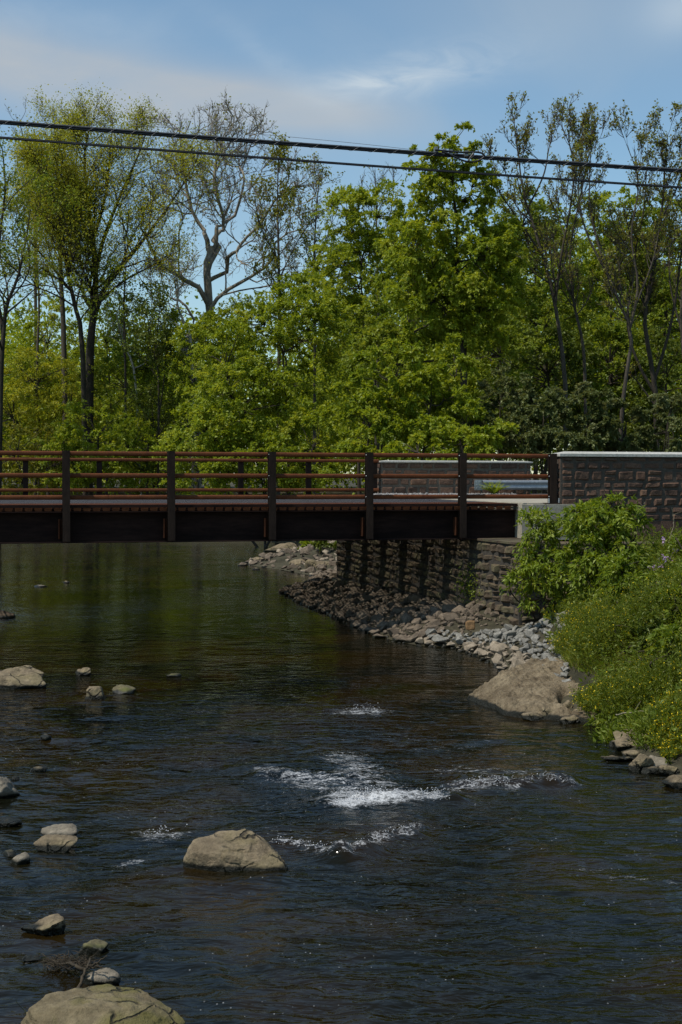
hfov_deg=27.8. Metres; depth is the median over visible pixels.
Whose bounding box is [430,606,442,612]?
rubble stone
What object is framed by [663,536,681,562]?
box elder shrub
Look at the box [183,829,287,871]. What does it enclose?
river boulder
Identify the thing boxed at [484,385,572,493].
honeysuckle bush
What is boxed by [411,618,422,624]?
rubble stone
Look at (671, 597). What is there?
box elder shrub
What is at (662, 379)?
woodland tree
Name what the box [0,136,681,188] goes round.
utility cable
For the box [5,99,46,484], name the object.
slender tree
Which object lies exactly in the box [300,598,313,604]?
rubble stone
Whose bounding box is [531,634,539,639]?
riprap stone
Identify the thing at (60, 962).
driftwood branch
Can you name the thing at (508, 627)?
riprap stone
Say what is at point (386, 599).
rubble stone
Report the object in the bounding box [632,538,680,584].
tall weed
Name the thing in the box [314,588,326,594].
rubble stone
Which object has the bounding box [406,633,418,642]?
rubble stone
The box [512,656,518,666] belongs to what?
waterline stone
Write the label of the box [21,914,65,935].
river boulder
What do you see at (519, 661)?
waterline stone
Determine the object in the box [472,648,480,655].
waterline stone
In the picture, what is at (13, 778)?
river boulder
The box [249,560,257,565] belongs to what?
point rock
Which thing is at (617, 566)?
box elder shrub
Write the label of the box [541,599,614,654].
mustard plant
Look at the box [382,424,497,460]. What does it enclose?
roadside bush
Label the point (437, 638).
riprap stone
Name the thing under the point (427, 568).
abutment wall
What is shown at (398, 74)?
sky
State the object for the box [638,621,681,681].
box elder shrub
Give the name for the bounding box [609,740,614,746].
bank rock
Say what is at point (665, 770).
bank rock
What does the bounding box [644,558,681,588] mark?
tall weed
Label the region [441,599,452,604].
rubble stone
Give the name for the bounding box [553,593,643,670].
mustard plant
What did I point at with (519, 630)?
riprap stone
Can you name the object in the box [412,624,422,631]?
rubble stone
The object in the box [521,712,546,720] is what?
bank rock
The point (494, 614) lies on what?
rubble stone
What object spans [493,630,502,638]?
riprap stone
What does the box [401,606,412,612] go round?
rubble stone
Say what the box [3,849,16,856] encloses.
river boulder
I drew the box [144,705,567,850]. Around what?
spray
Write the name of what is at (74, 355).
leafy tree
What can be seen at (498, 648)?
waterline stone
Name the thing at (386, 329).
leafy tree
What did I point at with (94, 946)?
river boulder
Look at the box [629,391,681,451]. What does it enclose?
honeysuckle bush
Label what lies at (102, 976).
river boulder
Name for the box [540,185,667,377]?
woodland tree
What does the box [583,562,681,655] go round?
mustard plant
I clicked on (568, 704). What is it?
bank rock
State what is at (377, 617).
rubble stone
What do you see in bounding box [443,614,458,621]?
rubble stone
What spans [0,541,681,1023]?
water
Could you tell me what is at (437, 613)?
rubble stone
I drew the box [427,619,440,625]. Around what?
rubble stone
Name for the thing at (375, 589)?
rubble stone
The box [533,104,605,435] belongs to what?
bronze leaf tree
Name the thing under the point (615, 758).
river boulder
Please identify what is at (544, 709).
bank rock
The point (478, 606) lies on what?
rubble stone
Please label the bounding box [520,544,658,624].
abutment wing
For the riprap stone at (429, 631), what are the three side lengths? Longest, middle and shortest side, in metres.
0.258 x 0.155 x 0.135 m
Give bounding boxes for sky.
[0,0,681,473]
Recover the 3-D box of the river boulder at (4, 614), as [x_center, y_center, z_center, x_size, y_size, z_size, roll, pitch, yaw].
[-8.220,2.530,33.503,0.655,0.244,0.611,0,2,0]
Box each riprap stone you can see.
[425,629,435,635]
[431,634,446,642]
[455,636,462,644]
[482,629,491,633]
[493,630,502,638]
[503,630,516,640]
[504,624,512,630]
[516,628,523,634]
[519,644,530,652]
[525,629,534,637]
[531,627,538,632]
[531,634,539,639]
[531,637,537,642]
[541,620,549,625]
[560,672,568,677]
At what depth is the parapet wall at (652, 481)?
31.07 m
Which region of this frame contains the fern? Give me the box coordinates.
[479,480,509,493]
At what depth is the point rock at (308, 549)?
52.72 m
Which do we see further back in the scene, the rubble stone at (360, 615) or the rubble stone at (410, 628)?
the rubble stone at (360, 615)
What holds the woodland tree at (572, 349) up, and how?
on the ground at (573, 672)
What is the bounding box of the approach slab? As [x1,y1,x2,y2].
[450,499,547,503]
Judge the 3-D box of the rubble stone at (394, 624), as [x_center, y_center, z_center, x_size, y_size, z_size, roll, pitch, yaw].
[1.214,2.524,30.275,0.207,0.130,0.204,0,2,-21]
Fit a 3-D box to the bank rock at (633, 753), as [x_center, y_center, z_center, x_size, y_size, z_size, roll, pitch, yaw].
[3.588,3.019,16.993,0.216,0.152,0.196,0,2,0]
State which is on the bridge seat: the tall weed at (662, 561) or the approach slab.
the approach slab
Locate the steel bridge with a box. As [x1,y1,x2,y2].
[0,450,561,543]
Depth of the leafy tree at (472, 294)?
59.13 m
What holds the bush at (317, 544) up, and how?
on the ground at (573, 672)
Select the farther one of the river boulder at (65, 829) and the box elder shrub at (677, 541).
the box elder shrub at (677, 541)
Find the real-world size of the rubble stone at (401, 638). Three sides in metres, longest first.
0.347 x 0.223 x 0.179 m
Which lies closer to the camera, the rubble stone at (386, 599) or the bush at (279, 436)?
the rubble stone at (386, 599)
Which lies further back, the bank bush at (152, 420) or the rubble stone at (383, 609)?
the bank bush at (152, 420)
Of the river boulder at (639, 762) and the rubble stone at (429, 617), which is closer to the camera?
the river boulder at (639, 762)
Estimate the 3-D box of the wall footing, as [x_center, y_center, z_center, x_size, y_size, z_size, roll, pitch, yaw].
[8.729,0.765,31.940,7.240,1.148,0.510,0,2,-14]
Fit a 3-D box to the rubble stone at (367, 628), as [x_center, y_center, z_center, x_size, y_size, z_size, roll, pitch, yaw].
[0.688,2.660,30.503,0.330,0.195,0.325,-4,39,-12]
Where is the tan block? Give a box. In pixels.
[465,620,474,630]
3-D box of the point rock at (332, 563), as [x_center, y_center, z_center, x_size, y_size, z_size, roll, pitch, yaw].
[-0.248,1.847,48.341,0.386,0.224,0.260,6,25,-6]
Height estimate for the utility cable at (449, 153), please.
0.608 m
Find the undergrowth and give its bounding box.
[540,528,681,746]
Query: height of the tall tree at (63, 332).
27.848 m
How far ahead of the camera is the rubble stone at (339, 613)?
33.56 m
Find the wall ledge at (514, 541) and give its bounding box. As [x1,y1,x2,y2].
[469,538,653,545]
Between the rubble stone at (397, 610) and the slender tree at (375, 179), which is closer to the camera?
the rubble stone at (397, 610)
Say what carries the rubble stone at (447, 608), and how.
on the ground at (573, 672)
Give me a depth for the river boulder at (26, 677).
22.42 m
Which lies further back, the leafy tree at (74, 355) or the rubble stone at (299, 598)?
the leafy tree at (74, 355)
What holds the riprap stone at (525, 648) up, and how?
on the ground at (573, 672)
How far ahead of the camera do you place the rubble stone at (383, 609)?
32.47 m
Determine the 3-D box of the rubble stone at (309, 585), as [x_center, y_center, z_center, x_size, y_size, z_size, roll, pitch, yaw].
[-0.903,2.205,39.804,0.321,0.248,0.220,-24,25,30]
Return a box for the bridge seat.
[445,499,578,539]
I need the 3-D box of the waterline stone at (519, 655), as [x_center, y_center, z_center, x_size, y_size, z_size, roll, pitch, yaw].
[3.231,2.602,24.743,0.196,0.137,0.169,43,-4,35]
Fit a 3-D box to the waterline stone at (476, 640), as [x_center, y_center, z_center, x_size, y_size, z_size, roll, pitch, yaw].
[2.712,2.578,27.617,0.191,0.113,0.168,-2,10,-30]
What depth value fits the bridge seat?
30.51 m
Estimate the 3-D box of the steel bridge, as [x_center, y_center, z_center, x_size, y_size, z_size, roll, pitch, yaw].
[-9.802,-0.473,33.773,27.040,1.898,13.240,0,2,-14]
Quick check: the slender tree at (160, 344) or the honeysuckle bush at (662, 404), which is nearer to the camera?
the honeysuckle bush at (662, 404)
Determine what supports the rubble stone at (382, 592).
on the ground at (573, 672)
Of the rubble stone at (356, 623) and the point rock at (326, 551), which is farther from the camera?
the point rock at (326, 551)
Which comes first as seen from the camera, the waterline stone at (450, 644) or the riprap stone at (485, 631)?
the waterline stone at (450, 644)
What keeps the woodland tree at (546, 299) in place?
on the ground at (573, 672)
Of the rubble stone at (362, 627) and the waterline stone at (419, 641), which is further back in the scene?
the rubble stone at (362, 627)
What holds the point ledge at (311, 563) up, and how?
on the ground at (573, 672)
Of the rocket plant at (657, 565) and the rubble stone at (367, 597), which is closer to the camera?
the rocket plant at (657, 565)
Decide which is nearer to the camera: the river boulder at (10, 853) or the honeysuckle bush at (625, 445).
the river boulder at (10, 853)
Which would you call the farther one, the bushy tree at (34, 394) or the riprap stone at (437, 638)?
the bushy tree at (34, 394)
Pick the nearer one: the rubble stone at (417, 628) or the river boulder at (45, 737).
the river boulder at (45, 737)
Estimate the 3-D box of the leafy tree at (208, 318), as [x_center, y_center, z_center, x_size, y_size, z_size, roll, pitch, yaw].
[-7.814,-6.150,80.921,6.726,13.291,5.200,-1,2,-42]
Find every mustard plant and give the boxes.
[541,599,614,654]
[551,621,599,662]
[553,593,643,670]
[564,577,643,628]
[568,673,618,717]
[581,643,679,722]
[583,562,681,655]
[626,634,681,702]
[638,678,681,763]
[650,559,681,611]
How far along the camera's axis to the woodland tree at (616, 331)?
73.82 m
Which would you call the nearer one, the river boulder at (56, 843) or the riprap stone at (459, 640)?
the river boulder at (56, 843)
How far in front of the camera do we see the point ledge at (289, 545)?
61.92 m
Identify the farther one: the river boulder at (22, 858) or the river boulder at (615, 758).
the river boulder at (615, 758)
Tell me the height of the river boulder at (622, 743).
0.379 m
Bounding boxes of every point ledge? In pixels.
[264,542,296,551]
[289,559,305,564]
[304,559,328,568]
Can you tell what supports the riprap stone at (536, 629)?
on the ground at (573, 672)
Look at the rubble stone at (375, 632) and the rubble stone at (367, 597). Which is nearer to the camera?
the rubble stone at (375, 632)
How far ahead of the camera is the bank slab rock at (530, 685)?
20.71 m
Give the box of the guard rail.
[474,480,547,489]
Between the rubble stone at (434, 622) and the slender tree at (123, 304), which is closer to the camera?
the rubble stone at (434, 622)
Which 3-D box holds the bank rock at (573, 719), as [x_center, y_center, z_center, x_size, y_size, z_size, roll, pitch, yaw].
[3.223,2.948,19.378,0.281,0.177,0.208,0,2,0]
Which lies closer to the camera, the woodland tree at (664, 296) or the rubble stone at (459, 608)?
the rubble stone at (459, 608)
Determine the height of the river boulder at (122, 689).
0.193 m
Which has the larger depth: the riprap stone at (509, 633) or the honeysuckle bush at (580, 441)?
the honeysuckle bush at (580, 441)
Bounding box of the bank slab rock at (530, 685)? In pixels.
[468,658,595,722]
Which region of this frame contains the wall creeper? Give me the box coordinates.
[451,562,481,603]
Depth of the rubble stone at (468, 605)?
30.44 m
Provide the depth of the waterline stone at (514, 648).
25.24 m
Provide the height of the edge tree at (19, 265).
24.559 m
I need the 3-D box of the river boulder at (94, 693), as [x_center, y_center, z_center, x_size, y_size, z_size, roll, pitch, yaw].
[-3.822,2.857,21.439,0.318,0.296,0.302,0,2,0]
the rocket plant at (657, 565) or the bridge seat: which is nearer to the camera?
the rocket plant at (657, 565)
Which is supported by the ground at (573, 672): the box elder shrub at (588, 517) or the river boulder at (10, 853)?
the box elder shrub at (588, 517)
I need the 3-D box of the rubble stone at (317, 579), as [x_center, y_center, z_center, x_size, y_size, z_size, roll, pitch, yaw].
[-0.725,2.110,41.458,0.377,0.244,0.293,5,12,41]
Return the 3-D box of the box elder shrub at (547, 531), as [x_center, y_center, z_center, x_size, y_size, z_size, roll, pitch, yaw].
[3.841,1.113,26.430,1.617,2.566,1.452,0,2,0]
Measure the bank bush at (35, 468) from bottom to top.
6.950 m
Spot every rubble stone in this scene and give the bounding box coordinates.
[296,595,307,601]
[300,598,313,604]
[304,583,314,588]
[310,577,322,580]
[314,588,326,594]
[318,601,328,608]
[319,592,330,598]
[322,595,329,600]
[332,580,344,586]
[333,605,339,611]
[334,611,345,617]
[335,586,347,593]
[345,593,352,598]
[345,603,355,607]
[348,581,357,587]
[350,587,359,591]
[350,620,361,627]
[356,611,370,619]
[357,624,371,630]
[362,595,373,601]
[365,626,377,631]
[370,614,384,621]
[370,629,379,634]
[371,599,378,604]
[372,586,381,592]
[372,633,384,637]
[375,621,387,628]
[376,590,388,595]
[378,607,388,612]
[382,596,389,602]
[387,628,399,636]
[390,623,398,627]
[391,607,401,614]
[395,635,408,641]
[400,612,414,623]
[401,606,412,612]
[406,626,415,631]
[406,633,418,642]
[408,593,422,602]
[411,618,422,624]
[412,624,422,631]
[418,601,429,608]
[419,629,426,637]
[420,605,431,611]
[425,625,439,629]
[426,615,436,619]
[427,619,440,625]
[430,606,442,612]
[431,610,441,617]
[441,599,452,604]
[442,604,455,612]
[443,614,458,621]
[451,605,463,612]
[455,618,467,622]
[465,601,475,608]
[466,609,473,615]
[471,603,485,611]
[484,608,490,614]
[490,611,498,616]
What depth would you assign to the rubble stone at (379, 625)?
30.58 m
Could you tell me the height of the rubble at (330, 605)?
0.745 m
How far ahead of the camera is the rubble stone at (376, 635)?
29.38 m
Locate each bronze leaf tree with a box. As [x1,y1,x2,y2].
[478,90,614,450]
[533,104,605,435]
[547,99,681,451]
[589,99,681,451]
[645,104,681,350]
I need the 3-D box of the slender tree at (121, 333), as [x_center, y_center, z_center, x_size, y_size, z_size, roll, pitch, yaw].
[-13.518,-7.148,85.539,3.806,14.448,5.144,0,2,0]
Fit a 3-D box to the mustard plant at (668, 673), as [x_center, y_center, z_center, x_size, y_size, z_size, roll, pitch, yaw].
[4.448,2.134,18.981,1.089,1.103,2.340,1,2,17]
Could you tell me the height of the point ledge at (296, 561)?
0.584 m
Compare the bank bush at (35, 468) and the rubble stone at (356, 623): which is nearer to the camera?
the rubble stone at (356, 623)
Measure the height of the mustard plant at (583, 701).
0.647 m
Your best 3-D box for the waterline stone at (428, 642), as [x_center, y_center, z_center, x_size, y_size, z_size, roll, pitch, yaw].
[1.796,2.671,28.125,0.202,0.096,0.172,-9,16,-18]
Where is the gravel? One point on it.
(387, 493)
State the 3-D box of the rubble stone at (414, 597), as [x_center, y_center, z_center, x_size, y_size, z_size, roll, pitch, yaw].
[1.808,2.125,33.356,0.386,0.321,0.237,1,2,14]
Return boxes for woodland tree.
[475,319,615,493]
[485,184,600,493]
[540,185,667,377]
[548,313,661,451]
[608,325,681,451]
[619,191,681,433]
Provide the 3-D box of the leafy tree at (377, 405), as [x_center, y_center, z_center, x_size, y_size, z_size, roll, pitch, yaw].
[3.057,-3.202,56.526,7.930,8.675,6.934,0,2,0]
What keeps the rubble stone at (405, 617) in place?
on the ground at (573, 672)
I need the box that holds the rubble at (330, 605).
[278,570,503,642]
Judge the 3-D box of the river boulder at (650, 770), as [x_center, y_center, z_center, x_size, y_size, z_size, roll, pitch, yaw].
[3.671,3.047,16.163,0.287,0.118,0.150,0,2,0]
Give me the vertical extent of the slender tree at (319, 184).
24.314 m
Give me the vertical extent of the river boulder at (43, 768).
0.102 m
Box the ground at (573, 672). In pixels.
[2,478,681,774]
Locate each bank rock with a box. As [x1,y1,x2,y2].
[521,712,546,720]
[536,703,552,715]
[559,715,579,723]
[563,700,573,708]
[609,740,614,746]
[622,750,639,756]
[658,765,679,775]
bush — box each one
[2,408,96,494]
[30,397,172,494]
[116,385,191,494]
[150,406,356,546]
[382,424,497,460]
[448,365,535,460]
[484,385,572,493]
[534,380,621,453]
[592,397,653,451]
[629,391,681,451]
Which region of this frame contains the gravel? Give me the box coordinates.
[373,492,513,494]
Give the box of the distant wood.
[0,184,681,494]
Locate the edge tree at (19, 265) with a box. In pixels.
[0,127,140,494]
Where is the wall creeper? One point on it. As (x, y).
(466, 587)
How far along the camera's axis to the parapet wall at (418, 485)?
43.56 m
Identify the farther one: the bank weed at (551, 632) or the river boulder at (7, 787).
the bank weed at (551, 632)
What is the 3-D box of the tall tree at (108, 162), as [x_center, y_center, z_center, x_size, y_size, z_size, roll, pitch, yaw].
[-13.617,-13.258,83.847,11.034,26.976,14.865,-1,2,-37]
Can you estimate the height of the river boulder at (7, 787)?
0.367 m
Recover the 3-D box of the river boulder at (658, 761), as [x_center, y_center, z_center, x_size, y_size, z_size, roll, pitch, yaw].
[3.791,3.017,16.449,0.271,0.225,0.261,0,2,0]
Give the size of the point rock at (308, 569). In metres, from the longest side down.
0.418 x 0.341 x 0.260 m
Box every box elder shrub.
[499,503,572,625]
[548,489,653,607]
[594,548,662,605]
[615,611,670,665]
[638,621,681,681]
[651,583,681,626]
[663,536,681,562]
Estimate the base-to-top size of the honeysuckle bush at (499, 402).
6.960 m
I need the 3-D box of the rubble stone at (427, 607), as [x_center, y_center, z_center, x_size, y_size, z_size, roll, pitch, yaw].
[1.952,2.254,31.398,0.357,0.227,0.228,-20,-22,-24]
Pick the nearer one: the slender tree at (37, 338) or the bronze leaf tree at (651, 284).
the bronze leaf tree at (651, 284)
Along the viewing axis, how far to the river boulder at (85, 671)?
23.83 m
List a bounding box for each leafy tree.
[3,294,86,494]
[41,288,138,494]
[77,281,213,494]
[154,269,362,541]
[155,297,255,487]
[303,177,432,494]
[319,332,519,465]
[336,235,546,449]
[372,121,533,434]
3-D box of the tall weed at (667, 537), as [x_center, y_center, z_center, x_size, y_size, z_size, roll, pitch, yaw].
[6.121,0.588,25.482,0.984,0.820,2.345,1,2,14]
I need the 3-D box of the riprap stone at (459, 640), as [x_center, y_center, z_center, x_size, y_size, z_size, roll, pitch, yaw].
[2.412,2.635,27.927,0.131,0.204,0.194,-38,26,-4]
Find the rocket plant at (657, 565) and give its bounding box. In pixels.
[649,536,679,571]
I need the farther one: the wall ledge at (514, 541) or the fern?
the fern
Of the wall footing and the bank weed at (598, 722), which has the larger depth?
the wall footing
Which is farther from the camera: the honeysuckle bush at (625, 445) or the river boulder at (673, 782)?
the honeysuckle bush at (625, 445)
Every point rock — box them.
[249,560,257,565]
[286,564,297,569]
[301,546,311,551]
[305,567,312,572]
[319,565,326,570]
[322,549,330,553]
[329,561,336,565]
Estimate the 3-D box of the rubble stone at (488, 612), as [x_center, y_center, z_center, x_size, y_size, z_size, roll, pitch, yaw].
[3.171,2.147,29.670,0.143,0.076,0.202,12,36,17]
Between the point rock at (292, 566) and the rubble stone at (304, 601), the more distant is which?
the point rock at (292, 566)
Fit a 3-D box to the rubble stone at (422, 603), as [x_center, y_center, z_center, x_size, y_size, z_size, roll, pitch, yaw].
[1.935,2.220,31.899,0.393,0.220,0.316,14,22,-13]
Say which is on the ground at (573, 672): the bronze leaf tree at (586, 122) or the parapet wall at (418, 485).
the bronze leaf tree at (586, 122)
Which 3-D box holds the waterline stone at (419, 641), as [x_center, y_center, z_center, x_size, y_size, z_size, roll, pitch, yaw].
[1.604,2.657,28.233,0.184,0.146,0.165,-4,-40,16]
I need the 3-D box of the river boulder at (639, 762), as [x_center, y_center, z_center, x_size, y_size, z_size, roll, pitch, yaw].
[3.559,3.014,16.334,0.295,0.306,0.187,-1,2,-32]
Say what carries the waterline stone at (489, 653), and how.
on the ground at (573, 672)
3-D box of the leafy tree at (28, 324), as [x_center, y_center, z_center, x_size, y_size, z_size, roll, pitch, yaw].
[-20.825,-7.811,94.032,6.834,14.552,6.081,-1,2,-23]
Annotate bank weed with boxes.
[546,622,568,638]
[584,693,620,733]
[589,704,638,742]
[611,700,663,729]
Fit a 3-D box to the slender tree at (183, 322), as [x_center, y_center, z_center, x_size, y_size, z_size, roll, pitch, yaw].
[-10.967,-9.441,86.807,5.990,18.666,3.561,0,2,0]
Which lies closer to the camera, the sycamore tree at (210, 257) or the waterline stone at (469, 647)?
the waterline stone at (469, 647)
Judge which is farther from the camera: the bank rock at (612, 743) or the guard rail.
the guard rail
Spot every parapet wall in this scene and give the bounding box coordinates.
[377,460,532,493]
[552,451,681,520]
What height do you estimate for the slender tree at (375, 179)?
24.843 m
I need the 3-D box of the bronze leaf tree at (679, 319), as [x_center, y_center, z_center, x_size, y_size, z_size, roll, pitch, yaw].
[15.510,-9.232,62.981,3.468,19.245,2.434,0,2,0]
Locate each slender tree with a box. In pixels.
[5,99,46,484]
[27,210,55,494]
[94,198,143,494]
[94,288,154,494]
[120,282,181,494]
[130,216,211,487]
[245,126,314,494]
[281,149,344,494]
[357,159,401,448]
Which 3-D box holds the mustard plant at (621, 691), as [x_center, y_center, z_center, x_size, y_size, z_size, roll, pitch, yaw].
[4.077,2.418,19.123,1.495,1.073,1.765,0,2,0]
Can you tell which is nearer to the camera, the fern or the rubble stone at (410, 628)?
the rubble stone at (410, 628)
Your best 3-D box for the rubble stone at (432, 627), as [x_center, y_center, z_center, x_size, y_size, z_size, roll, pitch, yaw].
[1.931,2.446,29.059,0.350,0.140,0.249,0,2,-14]
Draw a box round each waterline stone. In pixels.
[415,637,422,644]
[424,640,432,644]
[445,641,454,647]
[464,643,477,651]
[471,638,479,643]
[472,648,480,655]
[478,650,486,656]
[486,651,493,656]
[490,644,504,654]
[493,653,503,665]
[511,645,519,651]
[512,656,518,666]
[514,659,525,666]
[516,651,523,658]
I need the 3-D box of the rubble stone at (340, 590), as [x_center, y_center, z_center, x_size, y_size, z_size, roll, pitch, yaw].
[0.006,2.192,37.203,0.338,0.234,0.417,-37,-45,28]
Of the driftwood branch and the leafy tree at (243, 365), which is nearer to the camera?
the driftwood branch
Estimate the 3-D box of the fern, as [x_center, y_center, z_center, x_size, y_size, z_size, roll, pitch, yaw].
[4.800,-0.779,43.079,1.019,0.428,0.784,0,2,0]
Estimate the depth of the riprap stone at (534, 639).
25.26 m
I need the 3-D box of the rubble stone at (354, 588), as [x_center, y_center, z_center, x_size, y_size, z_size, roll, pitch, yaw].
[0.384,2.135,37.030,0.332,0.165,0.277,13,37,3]
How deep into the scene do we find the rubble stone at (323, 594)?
37.02 m
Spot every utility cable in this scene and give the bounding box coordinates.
[0,120,681,172]
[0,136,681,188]
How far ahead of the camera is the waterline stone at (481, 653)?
26.26 m
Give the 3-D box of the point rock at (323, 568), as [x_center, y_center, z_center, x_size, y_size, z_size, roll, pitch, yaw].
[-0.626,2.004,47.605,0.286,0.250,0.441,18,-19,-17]
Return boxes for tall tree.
[0,85,123,438]
[0,113,138,494]
[17,77,241,494]
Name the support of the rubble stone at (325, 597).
on the ground at (573, 672)
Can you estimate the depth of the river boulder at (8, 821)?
13.68 m
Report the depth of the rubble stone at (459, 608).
30.15 m
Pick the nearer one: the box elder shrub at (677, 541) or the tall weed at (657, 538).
the box elder shrub at (677, 541)
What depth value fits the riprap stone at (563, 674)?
21.20 m
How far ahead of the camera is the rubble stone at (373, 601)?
33.91 m
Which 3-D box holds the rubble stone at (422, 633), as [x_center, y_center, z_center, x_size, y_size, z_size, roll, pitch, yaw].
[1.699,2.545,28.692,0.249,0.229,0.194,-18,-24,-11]
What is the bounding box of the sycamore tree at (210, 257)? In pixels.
[121,85,339,494]
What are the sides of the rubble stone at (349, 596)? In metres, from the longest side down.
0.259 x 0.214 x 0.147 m
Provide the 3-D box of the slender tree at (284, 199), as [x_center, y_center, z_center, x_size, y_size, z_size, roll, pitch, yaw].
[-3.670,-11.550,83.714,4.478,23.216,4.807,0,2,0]
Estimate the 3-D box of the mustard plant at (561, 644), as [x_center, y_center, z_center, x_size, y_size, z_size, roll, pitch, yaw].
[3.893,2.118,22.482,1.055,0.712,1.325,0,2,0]
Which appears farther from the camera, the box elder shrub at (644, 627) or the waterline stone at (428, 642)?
the waterline stone at (428, 642)
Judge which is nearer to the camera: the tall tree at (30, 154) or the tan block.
the tan block
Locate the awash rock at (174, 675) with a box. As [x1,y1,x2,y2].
[167,673,181,676]
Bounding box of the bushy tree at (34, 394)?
[2,346,114,494]
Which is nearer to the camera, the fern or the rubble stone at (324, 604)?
the rubble stone at (324, 604)
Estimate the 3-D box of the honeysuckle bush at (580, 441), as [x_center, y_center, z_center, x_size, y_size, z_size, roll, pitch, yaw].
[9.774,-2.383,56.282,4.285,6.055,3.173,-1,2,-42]
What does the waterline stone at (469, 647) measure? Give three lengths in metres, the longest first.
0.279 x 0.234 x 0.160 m
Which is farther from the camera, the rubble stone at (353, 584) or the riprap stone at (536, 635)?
the rubble stone at (353, 584)
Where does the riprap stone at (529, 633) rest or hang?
on the ground at (573, 672)
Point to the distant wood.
(332, 403)
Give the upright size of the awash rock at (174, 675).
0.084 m
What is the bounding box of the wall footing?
[568,521,681,540]
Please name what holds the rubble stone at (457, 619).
on the ground at (573, 672)
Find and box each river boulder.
[0,610,14,617]
[0,665,46,688]
[0,777,19,797]
[0,816,21,826]
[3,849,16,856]
[10,852,29,864]
[11,776,18,780]
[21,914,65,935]
[21,984,184,1023]
[22,955,41,960]
[30,765,47,771]
[34,834,77,852]
[40,734,50,740]
[41,823,77,835]
[75,667,90,675]
[79,939,108,954]
[83,968,120,985]
[85,686,104,699]
[112,684,135,693]
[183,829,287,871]
[601,755,635,760]
[613,729,649,750]
[628,753,653,771]
[641,766,658,774]
[649,755,668,766]
[661,775,681,789]
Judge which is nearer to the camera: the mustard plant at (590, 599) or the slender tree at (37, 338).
the mustard plant at (590, 599)
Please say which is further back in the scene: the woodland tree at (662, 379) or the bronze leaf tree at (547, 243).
the woodland tree at (662, 379)
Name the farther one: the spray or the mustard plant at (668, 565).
the mustard plant at (668, 565)
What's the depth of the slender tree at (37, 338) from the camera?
91.69 m
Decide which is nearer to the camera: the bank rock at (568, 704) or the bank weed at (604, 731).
the bank weed at (604, 731)
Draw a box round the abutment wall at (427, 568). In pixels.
[336,539,519,625]
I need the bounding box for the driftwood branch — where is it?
[33,948,107,987]
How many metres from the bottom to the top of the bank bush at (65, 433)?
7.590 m
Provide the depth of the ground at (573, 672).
29.12 m
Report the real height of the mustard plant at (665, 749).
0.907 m
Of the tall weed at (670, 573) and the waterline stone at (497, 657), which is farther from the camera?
the waterline stone at (497, 657)
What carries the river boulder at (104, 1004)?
on the water
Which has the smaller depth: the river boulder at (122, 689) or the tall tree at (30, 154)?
the river boulder at (122, 689)
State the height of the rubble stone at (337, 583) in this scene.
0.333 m
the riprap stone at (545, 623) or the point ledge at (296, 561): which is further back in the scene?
the point ledge at (296, 561)
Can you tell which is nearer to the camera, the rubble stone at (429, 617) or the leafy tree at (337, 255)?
the rubble stone at (429, 617)
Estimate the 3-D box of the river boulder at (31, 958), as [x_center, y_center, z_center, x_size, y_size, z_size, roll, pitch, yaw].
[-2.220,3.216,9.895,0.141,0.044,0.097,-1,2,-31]
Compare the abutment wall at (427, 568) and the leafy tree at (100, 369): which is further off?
the leafy tree at (100, 369)
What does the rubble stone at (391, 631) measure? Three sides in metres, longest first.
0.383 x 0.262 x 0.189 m
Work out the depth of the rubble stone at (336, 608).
34.19 m
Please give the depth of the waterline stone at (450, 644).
27.76 m
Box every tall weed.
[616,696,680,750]
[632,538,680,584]
[636,526,679,552]
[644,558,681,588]
[645,522,681,555]

